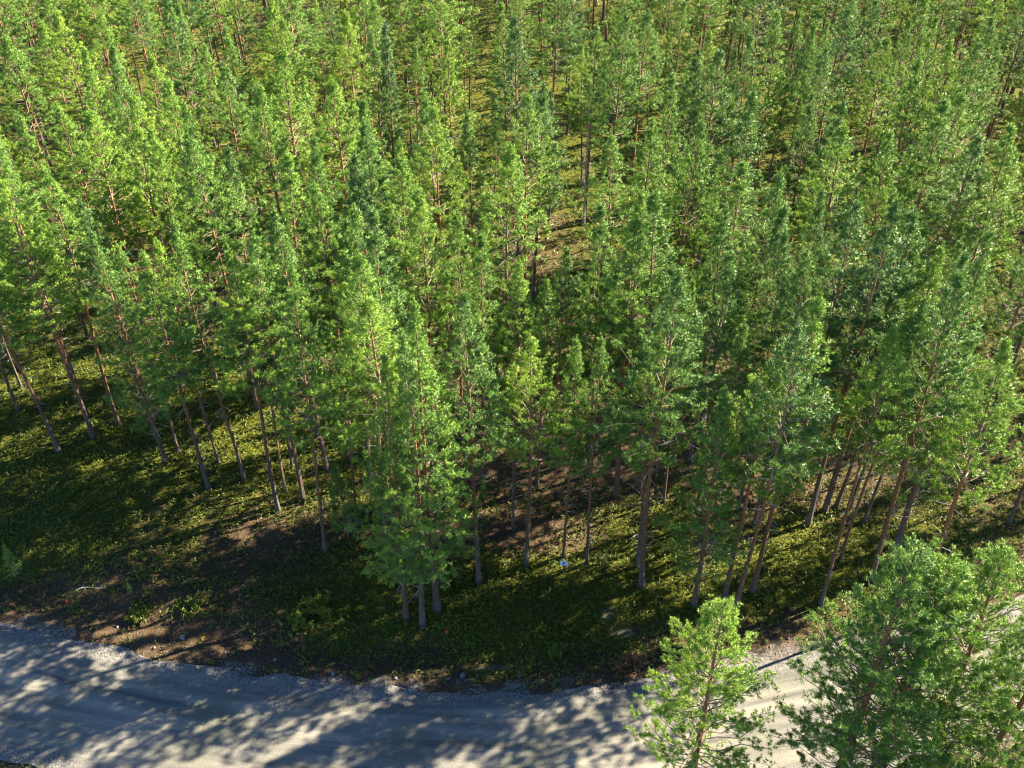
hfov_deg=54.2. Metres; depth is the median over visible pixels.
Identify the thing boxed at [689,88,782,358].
pine tree
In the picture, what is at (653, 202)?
pine tree
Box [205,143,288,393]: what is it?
pine tree
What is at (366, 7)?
pine tree
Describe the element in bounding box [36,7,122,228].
pine tree
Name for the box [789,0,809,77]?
pine tree
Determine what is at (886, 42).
pine tree
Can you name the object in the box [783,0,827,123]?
pine tree
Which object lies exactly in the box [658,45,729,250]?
pine tree
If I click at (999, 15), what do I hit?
pine tree
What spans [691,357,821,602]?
pine tree
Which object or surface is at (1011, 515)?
pine tree
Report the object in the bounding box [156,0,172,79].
pine tree
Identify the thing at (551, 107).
spruce tree
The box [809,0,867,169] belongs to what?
pine tree
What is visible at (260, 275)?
pine tree
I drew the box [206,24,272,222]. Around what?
pine tree
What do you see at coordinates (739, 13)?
pine tree
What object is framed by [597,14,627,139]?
pine tree
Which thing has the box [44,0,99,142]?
pine tree
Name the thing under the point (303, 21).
pine tree
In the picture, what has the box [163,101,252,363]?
pine tree
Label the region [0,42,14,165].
pine tree
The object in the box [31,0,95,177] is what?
pine tree
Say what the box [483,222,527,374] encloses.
pine tree
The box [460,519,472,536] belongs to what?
pine sapling
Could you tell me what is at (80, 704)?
road
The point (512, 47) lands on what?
pine tree
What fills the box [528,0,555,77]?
pine tree
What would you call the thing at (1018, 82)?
pine tree
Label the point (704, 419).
dead tree
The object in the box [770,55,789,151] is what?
pine tree
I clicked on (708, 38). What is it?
pine tree
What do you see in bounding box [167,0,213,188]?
pine tree
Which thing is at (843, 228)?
pine tree
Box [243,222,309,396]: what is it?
pine tree
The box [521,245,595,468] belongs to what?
pine tree
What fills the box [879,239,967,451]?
pine tree
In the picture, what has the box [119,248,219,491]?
pine tree
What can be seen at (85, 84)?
pine tree
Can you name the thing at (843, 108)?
pine tree
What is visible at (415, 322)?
pine tree
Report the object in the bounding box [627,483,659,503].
fallen branch
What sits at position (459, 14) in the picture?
pine tree
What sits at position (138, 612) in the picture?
bush
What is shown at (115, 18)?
pine tree
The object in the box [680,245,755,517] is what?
pine tree
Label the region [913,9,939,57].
pine tree
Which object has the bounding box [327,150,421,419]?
pine tree
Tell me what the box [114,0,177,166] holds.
pine tree
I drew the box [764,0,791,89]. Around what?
pine tree
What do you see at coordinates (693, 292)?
pine tree
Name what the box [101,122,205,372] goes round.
pine tree
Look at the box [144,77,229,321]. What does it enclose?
pine tree
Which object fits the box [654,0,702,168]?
pine tree
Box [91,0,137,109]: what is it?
pine tree
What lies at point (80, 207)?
pine tree
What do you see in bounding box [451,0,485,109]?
pine tree
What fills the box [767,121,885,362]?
pine tree
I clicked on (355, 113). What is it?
pine tree
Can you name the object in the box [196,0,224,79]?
pine tree
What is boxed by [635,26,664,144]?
pine tree
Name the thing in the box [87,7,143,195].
pine tree
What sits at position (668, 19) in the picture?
pine tree
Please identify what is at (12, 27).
pine tree
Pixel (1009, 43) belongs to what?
pine tree
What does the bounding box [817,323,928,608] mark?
pine tree
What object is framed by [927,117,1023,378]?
pine tree
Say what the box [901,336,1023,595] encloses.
pine tree
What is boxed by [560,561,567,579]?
sign
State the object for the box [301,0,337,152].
pine tree
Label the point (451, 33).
pine tree
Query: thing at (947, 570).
pine tree
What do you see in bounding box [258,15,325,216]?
pine tree
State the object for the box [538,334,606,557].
pine tree
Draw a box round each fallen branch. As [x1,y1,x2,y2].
[76,583,104,590]
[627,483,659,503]
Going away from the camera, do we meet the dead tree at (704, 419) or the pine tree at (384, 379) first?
the pine tree at (384, 379)
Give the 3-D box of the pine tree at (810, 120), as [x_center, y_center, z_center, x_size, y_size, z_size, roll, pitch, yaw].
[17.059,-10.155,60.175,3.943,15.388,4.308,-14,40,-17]
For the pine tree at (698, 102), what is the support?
on the ground
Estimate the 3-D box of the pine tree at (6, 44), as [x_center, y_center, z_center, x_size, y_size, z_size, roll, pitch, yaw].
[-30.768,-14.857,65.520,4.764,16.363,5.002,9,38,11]
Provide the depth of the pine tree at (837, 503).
43.48 m
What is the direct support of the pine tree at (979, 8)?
on the ground
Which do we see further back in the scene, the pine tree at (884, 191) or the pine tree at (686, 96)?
the pine tree at (686, 96)
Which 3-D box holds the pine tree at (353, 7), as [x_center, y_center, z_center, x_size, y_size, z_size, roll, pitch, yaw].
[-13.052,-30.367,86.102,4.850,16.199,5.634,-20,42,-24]
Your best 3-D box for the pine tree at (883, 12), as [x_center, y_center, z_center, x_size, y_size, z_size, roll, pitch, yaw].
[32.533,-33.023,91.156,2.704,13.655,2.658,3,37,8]
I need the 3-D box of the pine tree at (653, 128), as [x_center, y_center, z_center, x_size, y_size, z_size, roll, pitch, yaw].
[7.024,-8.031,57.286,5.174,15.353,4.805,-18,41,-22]
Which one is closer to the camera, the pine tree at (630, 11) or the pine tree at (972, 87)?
the pine tree at (972, 87)
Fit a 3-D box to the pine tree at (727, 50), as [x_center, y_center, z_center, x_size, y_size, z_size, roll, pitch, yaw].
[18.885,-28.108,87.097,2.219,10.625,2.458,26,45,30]
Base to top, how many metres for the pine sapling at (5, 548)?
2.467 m
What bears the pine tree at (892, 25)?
on the ground
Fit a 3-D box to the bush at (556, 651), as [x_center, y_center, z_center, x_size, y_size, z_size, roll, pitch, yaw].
[1.982,11.662,44.152,1.083,0.715,1.078,-8,38,-10]
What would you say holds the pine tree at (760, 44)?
on the ground
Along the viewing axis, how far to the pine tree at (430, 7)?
90.48 m
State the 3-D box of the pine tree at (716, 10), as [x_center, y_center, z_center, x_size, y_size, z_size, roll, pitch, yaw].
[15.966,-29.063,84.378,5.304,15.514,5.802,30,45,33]
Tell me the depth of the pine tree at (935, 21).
69.34 m
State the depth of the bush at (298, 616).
45.00 m
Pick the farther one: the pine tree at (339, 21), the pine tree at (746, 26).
the pine tree at (339, 21)
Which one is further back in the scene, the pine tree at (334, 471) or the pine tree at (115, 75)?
the pine tree at (115, 75)
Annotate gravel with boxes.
[0,595,1019,767]
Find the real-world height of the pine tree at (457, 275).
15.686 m
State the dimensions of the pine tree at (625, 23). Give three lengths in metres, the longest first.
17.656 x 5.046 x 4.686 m
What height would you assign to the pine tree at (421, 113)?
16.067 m
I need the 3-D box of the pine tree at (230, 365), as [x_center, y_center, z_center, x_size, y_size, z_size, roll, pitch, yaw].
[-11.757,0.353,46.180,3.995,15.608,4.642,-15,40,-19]
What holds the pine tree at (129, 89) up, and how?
on the ground
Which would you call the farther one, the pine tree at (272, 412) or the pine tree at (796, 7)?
the pine tree at (796, 7)
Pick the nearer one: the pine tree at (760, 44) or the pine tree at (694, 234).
the pine tree at (694, 234)
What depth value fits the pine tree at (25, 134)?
55.27 m
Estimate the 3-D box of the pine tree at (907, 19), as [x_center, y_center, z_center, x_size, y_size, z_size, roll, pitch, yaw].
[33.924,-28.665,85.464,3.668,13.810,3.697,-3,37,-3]
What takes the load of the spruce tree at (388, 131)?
on the ground
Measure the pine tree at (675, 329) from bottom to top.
17.335 m
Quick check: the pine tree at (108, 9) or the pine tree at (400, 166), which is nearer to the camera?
the pine tree at (400, 166)
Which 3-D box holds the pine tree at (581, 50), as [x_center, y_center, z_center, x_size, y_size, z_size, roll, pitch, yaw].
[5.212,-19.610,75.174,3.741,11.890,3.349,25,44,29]
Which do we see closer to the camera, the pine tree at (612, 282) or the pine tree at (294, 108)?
the pine tree at (612, 282)
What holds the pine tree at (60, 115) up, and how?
on the ground
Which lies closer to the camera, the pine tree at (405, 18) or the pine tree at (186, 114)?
the pine tree at (186, 114)
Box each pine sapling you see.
[2,543,21,577]
[126,581,131,593]
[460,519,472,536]
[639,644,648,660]
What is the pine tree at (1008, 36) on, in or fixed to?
on the ground
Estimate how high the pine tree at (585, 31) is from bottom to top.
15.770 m
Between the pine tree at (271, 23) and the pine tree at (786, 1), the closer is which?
the pine tree at (271, 23)
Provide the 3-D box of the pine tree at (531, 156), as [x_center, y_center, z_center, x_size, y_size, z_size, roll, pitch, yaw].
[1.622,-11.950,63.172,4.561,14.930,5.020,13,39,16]
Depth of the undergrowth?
51.17 m
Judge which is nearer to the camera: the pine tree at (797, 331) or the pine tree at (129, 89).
the pine tree at (797, 331)
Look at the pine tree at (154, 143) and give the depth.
51.29 m
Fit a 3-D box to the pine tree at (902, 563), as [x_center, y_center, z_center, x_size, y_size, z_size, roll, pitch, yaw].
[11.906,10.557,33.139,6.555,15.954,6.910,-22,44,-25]
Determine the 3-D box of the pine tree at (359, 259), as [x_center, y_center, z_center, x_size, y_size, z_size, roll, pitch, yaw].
[-5.888,1.233,44.036,5.169,16.875,5.653,13,39,16]
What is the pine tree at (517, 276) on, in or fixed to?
on the ground
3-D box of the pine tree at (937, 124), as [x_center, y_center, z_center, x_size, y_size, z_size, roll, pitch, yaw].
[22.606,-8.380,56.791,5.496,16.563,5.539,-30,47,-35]
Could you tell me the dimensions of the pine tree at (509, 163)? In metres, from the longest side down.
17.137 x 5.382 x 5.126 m
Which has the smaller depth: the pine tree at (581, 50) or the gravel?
the gravel
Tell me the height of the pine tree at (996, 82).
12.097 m
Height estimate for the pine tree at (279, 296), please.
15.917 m
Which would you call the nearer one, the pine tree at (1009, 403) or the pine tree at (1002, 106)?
the pine tree at (1009, 403)
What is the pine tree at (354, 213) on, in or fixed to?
on the ground
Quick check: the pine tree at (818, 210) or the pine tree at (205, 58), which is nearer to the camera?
the pine tree at (818, 210)
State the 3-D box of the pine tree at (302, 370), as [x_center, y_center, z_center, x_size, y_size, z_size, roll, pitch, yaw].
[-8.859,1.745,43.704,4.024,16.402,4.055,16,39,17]
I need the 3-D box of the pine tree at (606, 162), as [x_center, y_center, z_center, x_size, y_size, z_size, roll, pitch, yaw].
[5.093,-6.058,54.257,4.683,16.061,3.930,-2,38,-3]
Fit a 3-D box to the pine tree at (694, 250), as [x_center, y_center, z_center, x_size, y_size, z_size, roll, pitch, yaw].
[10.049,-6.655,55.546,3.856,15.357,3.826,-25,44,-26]
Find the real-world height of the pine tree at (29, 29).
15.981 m
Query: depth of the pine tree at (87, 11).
76.03 m
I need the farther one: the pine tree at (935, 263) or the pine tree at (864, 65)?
the pine tree at (864, 65)
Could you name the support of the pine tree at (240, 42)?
on the ground
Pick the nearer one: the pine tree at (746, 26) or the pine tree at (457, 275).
the pine tree at (457, 275)
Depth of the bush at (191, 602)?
45.54 m
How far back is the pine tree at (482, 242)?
45.72 m
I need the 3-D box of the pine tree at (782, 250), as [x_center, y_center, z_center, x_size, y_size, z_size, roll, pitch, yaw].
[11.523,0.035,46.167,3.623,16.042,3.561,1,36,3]
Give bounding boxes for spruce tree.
[378,17,411,252]
[541,88,560,220]
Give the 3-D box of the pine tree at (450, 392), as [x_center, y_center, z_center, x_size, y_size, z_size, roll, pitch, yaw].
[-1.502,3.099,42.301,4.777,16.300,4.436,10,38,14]
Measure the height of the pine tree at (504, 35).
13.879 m
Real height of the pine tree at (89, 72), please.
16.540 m
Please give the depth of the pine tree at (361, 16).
75.86 m
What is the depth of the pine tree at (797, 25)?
74.08 m
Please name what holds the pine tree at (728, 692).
on the ground
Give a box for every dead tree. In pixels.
[575,93,595,225]
[690,300,721,440]
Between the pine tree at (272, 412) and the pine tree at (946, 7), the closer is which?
the pine tree at (272, 412)
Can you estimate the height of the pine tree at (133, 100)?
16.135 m
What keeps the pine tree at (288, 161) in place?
on the ground
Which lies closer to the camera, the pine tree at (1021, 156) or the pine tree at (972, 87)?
the pine tree at (972, 87)
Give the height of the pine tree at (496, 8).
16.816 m
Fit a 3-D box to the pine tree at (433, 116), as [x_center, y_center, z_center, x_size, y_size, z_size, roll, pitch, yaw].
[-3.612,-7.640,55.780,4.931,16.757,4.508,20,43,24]
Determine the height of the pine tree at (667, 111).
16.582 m
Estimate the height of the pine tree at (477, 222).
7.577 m
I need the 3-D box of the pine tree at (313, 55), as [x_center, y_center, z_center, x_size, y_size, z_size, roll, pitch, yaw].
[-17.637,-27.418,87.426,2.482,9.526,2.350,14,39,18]
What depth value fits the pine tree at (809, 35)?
64.00 m
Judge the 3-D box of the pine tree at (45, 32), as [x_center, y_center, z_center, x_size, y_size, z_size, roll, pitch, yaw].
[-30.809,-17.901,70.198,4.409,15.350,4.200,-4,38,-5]
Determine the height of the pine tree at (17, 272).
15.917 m
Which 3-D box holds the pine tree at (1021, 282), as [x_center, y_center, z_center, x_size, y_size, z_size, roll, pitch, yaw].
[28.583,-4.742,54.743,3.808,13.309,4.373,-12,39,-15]
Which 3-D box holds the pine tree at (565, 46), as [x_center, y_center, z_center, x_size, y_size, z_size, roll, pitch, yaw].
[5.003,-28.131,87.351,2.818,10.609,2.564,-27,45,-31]
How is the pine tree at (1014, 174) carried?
on the ground
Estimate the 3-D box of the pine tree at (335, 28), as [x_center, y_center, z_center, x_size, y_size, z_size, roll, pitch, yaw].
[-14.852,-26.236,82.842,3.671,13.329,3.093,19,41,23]
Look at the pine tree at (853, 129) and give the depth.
74.03 m
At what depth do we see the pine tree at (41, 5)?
89.73 m
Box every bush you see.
[122,599,151,623]
[173,593,204,620]
[284,604,314,632]
[299,588,331,619]
[438,565,466,586]
[546,638,569,658]
[612,645,651,685]
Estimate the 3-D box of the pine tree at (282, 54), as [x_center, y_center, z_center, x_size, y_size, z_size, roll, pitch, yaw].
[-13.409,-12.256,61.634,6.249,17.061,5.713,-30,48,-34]
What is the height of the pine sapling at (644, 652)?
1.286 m
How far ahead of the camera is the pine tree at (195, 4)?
88.63 m
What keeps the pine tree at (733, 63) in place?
on the ground
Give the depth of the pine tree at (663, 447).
42.35 m
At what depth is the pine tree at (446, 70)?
64.70 m
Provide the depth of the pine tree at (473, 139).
56.20 m
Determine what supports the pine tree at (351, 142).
on the ground
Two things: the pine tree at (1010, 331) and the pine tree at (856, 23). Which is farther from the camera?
the pine tree at (856, 23)
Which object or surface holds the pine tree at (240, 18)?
on the ground
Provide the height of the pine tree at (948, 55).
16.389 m
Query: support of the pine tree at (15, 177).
on the ground
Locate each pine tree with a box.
[0,0,49,142]
[0,0,54,169]
[0,2,34,123]
[0,32,70,264]
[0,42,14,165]
[0,118,18,249]
[0,128,56,303]
[0,134,64,338]
[0,145,89,417]
[0,177,97,439]
[0,238,22,388]
[0,253,60,452]
[0,260,20,413]
[8,0,54,100]
[14,111,88,339]
[23,161,126,427]
[26,18,92,206]
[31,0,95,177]
[33,101,126,328]
[34,0,76,93]
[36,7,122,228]
[40,0,92,109]
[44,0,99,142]
[48,105,174,366]
[52,0,106,127]
[63,0,132,151]
[68,196,156,440]
[71,183,98,267]
[75,46,154,286]
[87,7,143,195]
[87,227,178,464]
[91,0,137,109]
[99,0,129,84]
[99,90,212,330]
[100,74,130,148]
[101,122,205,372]
[102,0,167,138]
[103,243,179,452]
[104,43,163,239]
[106,51,167,263]
[107,0,147,102]
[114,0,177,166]
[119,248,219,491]
[132,52,199,267]
[133,122,218,384]
[134,237,220,463]
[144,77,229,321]
[152,0,221,217]
[153,218,246,481]
[154,132,271,411]
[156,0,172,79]
[157,0,196,116]
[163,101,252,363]
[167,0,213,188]
[168,0,222,147]
[179,0,220,97]
[182,0,244,117]
[190,39,243,241]
[195,60,273,230]
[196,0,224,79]
[202,245,297,512]
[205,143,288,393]
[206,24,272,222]
[218,0,264,132]
[221,229,326,501]
[225,0,250,88]
[229,82,315,327]
[233,46,340,264]
[233,261,289,492]
[236,0,336,181]
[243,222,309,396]
[244,0,318,153]
[247,247,296,468]
[251,149,340,423]
[253,203,345,472]
[253,262,347,554]
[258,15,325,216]
[268,64,310,247]
[272,182,369,440]
[275,0,307,113]
[288,133,357,398]
[295,76,393,301]
[296,18,318,118]
[300,203,409,482]
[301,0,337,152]
[305,291,451,584]
[312,0,351,133]
[312,247,435,547]
[318,353,371,527]
[320,8,380,216]
[323,455,367,539]
[325,0,392,98]
[326,98,386,222]
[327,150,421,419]
[332,203,439,493]
[333,17,349,105]
[336,0,397,145]
[340,98,401,274]
[344,351,442,621]
[347,117,415,374]
[352,27,405,250]
[354,0,395,126]
[356,0,403,186]
[362,298,501,613]
[367,137,463,413]
[371,328,476,627]
[377,0,420,85]
[383,0,425,152]
[387,183,466,469]
[394,0,479,139]
[394,102,484,361]
[398,44,439,184]
[398,95,461,336]
[407,0,432,104]
[408,0,479,176]
[411,2,435,97]
[419,208,504,467]
[421,288,525,585]
[424,36,484,247]
[436,1,456,80]
[441,109,508,333]
[442,230,521,485]
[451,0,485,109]
[452,26,479,125]
[456,142,556,420]
[456,196,491,252]
[459,0,461,58]
[469,12,554,255]
[477,334,584,567]
[479,0,528,143]
[479,93,507,193]
[482,89,579,327]
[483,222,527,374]
[484,0,540,104]
[484,255,552,496]
[489,363,538,529]
[494,0,539,121]
[500,80,571,295]
[511,274,573,488]
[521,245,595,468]
[525,0,583,172]
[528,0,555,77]
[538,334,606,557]
[543,0,593,135]
[554,5,579,80]
[554,21,624,222]
[555,198,634,476]
[555,332,624,565]
[557,43,602,189]
[566,129,646,382]
[567,214,677,498]
[582,9,655,267]
[585,188,720,490]
[589,115,681,347]
[591,265,722,588]
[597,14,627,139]
[598,10,674,210]
[598,189,675,434]
[603,0,645,112]
[604,0,643,122]
[607,316,687,567]
[624,593,789,767]
[626,69,696,306]
[628,0,660,100]
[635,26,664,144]
[641,115,738,371]
[647,277,707,502]
[648,0,687,110]
[650,384,759,609]
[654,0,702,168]
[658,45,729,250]
[661,134,720,368]
[663,44,752,284]
[666,203,746,463]
[672,0,739,125]
[673,28,730,213]
[678,76,699,154]
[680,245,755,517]
[684,156,768,418]
[687,0,722,80]
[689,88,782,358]
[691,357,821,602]
[693,319,755,544]
[705,30,772,225]
[711,47,743,197]
[711,167,797,464]
[715,0,743,99]
[719,204,802,470]
[722,320,843,617]
[724,0,746,77]
[724,0,765,102]
[733,229,809,512]
[733,292,853,595]
[734,0,791,160]
[738,244,844,526]
[739,6,797,236]
[750,0,792,121]
[759,89,827,306]
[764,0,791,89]
[765,21,828,250]
[766,11,808,182]
[766,186,838,435]
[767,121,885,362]
[767,531,985,767]
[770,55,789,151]
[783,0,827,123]
[783,42,844,264]
[784,99,863,305]
[785,193,883,495]
[786,0,833,107]
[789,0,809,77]
[792,20,852,201]
[796,538,1013,767]
[798,0,875,113]
[798,196,928,526]
[800,3,868,234]
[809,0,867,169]
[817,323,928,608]
[821,204,933,513]
[828,35,911,237]
[830,129,919,382]
[831,0,898,225]
[834,241,939,508]
[837,98,867,181]
[837,296,933,560]
[842,0,878,101]
[844,27,877,152]
[848,55,935,294]
[849,239,952,509]
[850,0,903,135]
[851,538,1023,767]
[852,247,995,583]
[856,0,886,93]
[862,285,959,523]
[868,223,995,548]
[870,18,913,179]
[870,95,967,354]
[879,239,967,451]
[883,88,1001,322]
[885,0,941,169]
[889,14,940,202]
[890,0,930,121]
[892,0,935,97]
[896,35,965,266]
[897,131,1008,291]
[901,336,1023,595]
[910,0,969,145]
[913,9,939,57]
[914,614,1023,767]
[920,36,996,278]
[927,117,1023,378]
[928,0,1000,99]
[930,122,959,214]
[932,3,1011,204]
[940,0,1001,98]
[942,0,976,90]
[948,148,1023,330]
[956,45,1010,192]
[969,0,1010,122]
[969,247,1023,436]
[975,0,1023,147]
[979,0,1023,164]
[997,83,1023,192]
[997,141,1023,316]
[998,244,1023,386]
[999,0,1023,114]
[1006,474,1023,525]
[1011,65,1023,117]
[1011,205,1023,351]
[1018,45,1023,161]
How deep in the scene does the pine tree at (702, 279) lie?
46.34 m
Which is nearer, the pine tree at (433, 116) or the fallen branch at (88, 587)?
the fallen branch at (88, 587)
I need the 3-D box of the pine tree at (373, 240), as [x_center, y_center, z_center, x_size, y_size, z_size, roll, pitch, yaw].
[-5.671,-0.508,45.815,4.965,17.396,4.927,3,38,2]
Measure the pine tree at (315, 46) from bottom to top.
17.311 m
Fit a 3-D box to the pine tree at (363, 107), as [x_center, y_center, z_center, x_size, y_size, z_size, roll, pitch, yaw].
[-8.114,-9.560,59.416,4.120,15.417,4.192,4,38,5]
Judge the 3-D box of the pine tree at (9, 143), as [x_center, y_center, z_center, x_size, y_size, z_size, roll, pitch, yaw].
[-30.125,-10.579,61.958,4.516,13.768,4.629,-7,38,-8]
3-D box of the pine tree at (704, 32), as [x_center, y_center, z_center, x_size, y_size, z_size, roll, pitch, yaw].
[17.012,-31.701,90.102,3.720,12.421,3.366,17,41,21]
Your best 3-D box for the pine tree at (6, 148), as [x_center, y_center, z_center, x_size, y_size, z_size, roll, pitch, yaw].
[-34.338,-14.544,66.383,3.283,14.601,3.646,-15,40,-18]
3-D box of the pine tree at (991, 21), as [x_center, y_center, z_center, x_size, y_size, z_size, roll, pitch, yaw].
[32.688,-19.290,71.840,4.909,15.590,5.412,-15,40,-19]
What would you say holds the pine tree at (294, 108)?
on the ground
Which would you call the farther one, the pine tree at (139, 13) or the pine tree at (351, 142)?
the pine tree at (139, 13)
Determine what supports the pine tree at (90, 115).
on the ground
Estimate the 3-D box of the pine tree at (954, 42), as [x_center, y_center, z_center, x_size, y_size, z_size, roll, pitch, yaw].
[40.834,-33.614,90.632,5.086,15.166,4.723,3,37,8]
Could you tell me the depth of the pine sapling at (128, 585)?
46.11 m
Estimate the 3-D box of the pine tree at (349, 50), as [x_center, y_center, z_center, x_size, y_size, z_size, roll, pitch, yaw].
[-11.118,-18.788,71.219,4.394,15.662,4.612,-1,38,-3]
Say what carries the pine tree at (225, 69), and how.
on the ground
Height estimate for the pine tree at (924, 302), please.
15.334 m
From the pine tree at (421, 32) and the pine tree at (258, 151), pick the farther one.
the pine tree at (421, 32)
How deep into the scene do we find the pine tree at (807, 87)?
61.18 m
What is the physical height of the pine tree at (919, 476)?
17.790 m
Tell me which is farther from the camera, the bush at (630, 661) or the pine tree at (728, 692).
the bush at (630, 661)
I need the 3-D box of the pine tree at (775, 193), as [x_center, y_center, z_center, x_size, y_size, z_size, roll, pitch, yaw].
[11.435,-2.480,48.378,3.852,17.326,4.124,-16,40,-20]
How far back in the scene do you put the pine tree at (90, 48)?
82.61 m
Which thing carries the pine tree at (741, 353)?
on the ground
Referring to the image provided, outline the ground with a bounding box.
[0,0,1023,767]
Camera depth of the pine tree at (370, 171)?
51.86 m
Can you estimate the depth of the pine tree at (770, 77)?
65.08 m
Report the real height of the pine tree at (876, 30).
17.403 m
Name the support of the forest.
on the ground
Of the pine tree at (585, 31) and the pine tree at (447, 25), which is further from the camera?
the pine tree at (447, 25)
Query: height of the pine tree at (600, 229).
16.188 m
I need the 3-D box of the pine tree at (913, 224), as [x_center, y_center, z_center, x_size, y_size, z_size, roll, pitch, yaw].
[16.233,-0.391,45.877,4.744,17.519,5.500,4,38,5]
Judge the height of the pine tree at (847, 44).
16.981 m
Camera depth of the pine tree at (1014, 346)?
61.32 m
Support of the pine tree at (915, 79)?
on the ground
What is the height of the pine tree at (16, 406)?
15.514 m
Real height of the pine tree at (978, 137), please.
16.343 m
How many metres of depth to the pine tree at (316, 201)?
47.48 m
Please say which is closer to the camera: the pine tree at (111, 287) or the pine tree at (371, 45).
the pine tree at (111, 287)
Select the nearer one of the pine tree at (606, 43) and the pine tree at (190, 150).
the pine tree at (190, 150)
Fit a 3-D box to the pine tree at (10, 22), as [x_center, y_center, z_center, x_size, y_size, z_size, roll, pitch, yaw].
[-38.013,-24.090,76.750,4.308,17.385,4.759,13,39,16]
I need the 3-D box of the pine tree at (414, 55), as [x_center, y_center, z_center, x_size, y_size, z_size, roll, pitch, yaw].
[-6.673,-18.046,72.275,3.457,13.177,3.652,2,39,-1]
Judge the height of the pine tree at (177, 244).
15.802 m
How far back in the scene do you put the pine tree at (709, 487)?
41.68 m
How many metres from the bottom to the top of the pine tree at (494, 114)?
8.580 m
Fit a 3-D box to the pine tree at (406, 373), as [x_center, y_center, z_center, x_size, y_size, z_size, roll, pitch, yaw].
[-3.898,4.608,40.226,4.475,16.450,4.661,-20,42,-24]
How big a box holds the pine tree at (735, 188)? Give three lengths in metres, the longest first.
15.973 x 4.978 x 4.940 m
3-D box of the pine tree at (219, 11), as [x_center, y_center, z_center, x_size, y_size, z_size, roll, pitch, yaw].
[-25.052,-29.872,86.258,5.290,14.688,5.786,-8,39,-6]
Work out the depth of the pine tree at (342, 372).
45.99 m
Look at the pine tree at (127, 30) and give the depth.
89.69 m
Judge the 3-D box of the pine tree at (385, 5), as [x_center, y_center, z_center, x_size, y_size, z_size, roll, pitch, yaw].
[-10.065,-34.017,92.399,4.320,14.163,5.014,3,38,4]
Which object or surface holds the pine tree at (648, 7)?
on the ground
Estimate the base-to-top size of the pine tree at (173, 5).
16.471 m
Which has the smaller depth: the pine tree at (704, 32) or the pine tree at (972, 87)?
the pine tree at (972, 87)
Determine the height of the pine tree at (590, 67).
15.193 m
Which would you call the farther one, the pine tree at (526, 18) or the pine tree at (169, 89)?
the pine tree at (526, 18)
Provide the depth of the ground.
50.46 m
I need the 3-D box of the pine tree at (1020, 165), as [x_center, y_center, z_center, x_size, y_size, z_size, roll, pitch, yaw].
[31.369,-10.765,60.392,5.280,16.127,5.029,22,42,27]
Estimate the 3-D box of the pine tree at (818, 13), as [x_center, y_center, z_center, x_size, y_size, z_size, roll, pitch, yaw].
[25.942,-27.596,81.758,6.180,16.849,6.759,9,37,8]
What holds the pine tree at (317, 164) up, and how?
on the ground
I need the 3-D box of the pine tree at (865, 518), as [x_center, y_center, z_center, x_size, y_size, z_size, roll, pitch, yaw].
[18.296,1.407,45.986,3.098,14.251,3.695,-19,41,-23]
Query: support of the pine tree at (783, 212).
on the ground
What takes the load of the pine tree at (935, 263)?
on the ground
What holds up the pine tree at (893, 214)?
on the ground
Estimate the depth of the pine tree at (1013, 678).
31.87 m
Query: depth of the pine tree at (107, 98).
74.78 m
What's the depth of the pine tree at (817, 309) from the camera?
39.49 m
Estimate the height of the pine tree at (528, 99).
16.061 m
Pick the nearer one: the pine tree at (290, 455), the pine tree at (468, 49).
the pine tree at (290, 455)
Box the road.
[0,594,1023,767]
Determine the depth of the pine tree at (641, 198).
47.60 m
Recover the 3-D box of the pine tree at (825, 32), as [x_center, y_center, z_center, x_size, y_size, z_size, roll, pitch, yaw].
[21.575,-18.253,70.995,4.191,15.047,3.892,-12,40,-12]
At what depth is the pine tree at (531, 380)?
42.22 m
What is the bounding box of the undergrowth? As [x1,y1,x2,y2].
[0,0,1023,767]
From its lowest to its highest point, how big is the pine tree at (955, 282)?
18.199 m
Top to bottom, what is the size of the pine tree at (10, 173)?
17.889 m
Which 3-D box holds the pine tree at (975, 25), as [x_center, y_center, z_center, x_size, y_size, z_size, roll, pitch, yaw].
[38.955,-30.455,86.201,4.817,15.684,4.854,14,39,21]
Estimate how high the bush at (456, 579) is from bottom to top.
0.767 m
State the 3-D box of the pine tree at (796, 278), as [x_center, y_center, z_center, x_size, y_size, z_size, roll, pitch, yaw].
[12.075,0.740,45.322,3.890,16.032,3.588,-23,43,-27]
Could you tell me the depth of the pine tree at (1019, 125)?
71.69 m
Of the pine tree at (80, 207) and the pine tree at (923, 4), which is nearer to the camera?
the pine tree at (80, 207)
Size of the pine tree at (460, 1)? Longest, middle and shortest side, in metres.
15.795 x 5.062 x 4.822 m
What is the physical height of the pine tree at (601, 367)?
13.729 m
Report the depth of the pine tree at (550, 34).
74.64 m
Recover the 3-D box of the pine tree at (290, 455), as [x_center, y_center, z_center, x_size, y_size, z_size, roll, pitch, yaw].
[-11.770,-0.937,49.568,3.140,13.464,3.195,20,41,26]
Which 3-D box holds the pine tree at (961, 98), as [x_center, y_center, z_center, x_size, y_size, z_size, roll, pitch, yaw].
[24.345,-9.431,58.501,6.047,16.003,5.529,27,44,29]
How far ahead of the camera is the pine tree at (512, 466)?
45.74 m
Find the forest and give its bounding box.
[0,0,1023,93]
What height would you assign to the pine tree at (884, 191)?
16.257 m
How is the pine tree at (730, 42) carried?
on the ground
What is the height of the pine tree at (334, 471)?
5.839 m
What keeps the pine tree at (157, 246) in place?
on the ground
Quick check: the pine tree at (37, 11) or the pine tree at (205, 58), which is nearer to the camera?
the pine tree at (205, 58)
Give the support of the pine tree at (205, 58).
on the ground
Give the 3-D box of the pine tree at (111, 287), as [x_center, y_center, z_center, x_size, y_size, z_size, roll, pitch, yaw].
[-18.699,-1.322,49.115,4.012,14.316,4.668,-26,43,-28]
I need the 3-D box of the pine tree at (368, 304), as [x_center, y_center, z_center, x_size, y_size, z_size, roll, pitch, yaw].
[-5.441,2.768,42.705,5.852,16.165,6.401,-6,37,-7]

